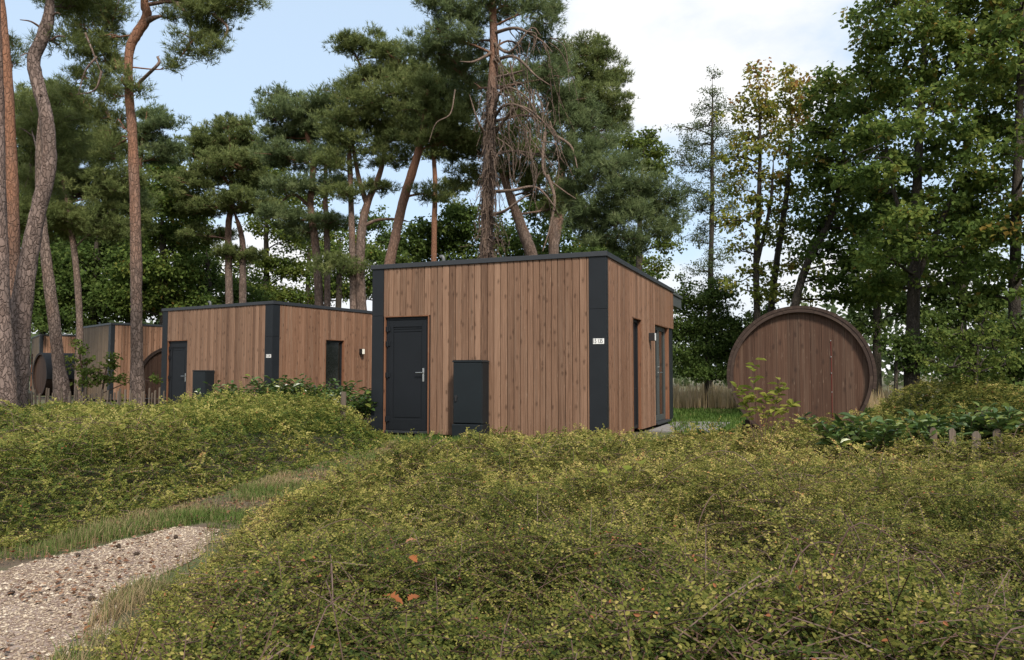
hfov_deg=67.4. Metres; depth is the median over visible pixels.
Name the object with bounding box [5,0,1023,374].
sky
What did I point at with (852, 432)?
laurel bush
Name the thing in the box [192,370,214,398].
utility cabinet
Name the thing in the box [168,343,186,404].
door
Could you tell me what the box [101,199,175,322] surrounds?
leafy tree
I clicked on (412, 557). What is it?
fallen leaf
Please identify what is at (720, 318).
shrub
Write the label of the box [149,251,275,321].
leafy tree
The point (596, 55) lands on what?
pine tree
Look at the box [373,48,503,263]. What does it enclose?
pine tree
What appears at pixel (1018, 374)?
shrub
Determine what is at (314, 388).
laurel bush
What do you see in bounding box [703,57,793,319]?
maple tree
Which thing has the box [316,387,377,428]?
laurel bush
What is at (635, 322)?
window
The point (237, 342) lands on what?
cabin
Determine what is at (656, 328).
glazed door
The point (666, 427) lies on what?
paving
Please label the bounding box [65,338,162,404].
sapling
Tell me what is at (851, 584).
ground cover
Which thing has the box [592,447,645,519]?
seedling
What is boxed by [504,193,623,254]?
leafy tree
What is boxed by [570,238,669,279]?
leafy tree
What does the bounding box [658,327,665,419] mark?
glazed door
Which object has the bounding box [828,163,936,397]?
leafy tree
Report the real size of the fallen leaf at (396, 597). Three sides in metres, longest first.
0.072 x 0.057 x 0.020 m
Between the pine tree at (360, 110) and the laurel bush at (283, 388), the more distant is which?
the pine tree at (360, 110)
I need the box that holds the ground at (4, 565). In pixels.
[0,375,1023,659]
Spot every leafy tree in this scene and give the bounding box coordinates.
[19,191,91,333]
[20,225,158,334]
[94,151,223,324]
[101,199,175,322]
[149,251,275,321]
[167,215,285,301]
[234,163,323,304]
[282,193,347,304]
[289,226,397,307]
[331,204,425,300]
[379,198,546,264]
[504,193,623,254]
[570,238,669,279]
[611,125,687,274]
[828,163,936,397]
[895,194,1023,376]
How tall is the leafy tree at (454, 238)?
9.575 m
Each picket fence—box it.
[28,386,164,409]
[929,427,1007,469]
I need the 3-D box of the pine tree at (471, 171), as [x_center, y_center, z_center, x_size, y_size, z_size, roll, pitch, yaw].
[-0.066,-3.562,27.410,5.609,12.837,3.562,-1,-3,17]
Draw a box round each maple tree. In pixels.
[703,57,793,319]
[745,61,837,311]
[781,61,907,309]
[821,0,1023,419]
[939,0,1023,415]
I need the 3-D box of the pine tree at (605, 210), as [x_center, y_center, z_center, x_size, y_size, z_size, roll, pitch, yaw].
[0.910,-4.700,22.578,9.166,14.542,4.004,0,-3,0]
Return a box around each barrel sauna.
[32,353,74,395]
[143,348,161,405]
[727,306,876,450]
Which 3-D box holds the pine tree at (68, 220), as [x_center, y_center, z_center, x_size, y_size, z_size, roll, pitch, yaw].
[-17.325,-3.404,29.417,7.581,12.741,5.780,-2,-4,29]
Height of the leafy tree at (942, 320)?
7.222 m
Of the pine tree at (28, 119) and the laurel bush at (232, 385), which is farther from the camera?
the pine tree at (28, 119)
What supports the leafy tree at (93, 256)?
on the ground at (4, 565)
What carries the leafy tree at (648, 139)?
on the ground at (4, 565)
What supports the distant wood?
on the ground at (4, 565)
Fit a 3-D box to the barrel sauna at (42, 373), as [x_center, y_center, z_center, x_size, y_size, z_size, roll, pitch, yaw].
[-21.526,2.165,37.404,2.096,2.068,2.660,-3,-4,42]
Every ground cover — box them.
[0,380,396,550]
[57,396,1023,659]
[858,368,1023,426]
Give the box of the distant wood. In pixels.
[29,293,1023,386]
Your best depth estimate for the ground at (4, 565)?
7.29 m
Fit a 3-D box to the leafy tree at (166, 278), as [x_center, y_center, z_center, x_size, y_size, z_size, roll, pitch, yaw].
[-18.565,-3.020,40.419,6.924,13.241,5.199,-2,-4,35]
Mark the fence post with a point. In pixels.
(343, 398)
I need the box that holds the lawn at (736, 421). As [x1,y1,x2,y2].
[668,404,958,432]
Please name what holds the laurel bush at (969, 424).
on the ground at (4, 565)
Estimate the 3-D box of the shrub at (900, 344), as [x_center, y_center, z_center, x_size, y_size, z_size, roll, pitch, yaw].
[9.542,1.126,18.120,2.258,2.389,1.443,0,-3,0]
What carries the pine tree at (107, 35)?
on the ground at (4, 565)
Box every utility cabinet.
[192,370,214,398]
[452,360,489,436]
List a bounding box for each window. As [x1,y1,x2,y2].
[326,340,341,390]
[633,319,638,428]
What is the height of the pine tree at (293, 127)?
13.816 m
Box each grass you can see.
[0,515,113,559]
[29,439,432,547]
[32,520,258,659]
[386,430,641,447]
[673,378,902,408]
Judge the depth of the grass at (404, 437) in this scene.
12.51 m
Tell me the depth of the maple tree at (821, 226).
21.10 m
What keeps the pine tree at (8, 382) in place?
on the ground at (4, 565)
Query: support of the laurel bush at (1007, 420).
on the ground at (4, 565)
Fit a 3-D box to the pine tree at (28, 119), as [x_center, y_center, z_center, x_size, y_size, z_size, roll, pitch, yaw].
[-12.190,-2.257,19.929,3.774,9.365,3.978,0,-3,0]
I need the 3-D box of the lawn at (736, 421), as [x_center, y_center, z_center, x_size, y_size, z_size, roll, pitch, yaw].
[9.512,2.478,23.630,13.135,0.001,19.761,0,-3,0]
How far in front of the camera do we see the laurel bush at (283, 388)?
15.25 m
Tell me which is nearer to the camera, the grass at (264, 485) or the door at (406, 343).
the grass at (264, 485)
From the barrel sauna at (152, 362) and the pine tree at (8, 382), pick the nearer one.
the pine tree at (8, 382)
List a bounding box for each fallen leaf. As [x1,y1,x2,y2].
[383,591,402,603]
[407,594,419,600]
[409,555,417,561]
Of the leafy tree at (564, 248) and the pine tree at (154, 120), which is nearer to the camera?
the pine tree at (154, 120)
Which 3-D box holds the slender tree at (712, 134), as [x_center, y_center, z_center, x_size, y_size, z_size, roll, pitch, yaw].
[7.275,-3.635,29.545,3.144,13.217,3.556,3,-4,-39]
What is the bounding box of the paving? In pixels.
[649,421,729,431]
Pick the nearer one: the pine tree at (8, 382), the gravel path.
the gravel path
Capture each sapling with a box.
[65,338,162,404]
[730,357,800,457]
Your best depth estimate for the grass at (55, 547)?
4.90 m
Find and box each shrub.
[671,272,779,406]
[872,327,962,413]
[911,311,1023,414]
[918,311,1023,409]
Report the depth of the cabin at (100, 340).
31.48 m
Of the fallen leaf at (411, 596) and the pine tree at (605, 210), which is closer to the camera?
the fallen leaf at (411, 596)
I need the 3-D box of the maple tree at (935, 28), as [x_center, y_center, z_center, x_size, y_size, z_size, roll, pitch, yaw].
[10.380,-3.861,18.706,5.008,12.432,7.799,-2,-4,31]
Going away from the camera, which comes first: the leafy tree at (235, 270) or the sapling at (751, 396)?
the sapling at (751, 396)
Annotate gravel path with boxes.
[0,527,222,659]
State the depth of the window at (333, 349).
22.17 m
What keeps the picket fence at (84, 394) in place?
on the ground at (4, 565)
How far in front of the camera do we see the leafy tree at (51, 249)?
45.78 m
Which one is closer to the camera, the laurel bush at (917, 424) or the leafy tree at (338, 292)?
the laurel bush at (917, 424)
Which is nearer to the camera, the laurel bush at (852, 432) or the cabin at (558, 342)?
the laurel bush at (852, 432)
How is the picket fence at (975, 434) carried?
on the ground at (4, 565)
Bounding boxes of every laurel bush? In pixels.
[194,380,282,430]
[243,373,312,427]
[285,378,361,415]
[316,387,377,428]
[797,412,905,467]
[867,409,971,471]
[897,412,991,461]
[953,401,1023,468]
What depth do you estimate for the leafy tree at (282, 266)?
47.71 m
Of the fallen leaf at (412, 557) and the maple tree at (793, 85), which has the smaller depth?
the fallen leaf at (412, 557)
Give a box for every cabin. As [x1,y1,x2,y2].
[30,333,75,391]
[75,322,161,399]
[160,301,372,405]
[371,251,682,437]
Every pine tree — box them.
[0,0,18,412]
[1,0,42,295]
[11,0,129,409]
[13,74,165,403]
[14,71,117,403]
[32,0,274,406]
[96,95,191,215]
[147,111,289,303]
[244,80,363,306]
[302,20,440,309]
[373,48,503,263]
[391,0,695,264]
[412,114,472,260]
[434,53,586,255]
[548,28,640,253]
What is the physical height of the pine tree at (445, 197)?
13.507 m
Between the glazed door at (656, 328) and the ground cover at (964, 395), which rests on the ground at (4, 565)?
the ground cover at (964, 395)
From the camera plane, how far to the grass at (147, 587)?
3.62 m
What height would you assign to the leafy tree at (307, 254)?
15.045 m
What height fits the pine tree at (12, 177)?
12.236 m
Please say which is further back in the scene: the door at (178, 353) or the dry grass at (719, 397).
the dry grass at (719, 397)
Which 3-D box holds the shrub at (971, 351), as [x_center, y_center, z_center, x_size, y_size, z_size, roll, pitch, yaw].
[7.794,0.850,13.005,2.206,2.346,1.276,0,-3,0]
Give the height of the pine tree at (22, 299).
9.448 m
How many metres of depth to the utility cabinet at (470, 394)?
13.04 m
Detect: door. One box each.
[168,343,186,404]
[385,320,426,430]
[655,326,660,420]
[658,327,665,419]
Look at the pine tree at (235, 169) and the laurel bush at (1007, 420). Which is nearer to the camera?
the laurel bush at (1007, 420)
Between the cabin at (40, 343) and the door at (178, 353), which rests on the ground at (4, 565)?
the cabin at (40, 343)
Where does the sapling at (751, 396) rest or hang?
on the ground at (4, 565)
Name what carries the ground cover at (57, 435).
on the ground at (4, 565)
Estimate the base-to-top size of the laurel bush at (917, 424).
0.720 m
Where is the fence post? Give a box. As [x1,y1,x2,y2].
[339,392,345,444]
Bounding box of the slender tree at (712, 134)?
[651,64,751,392]

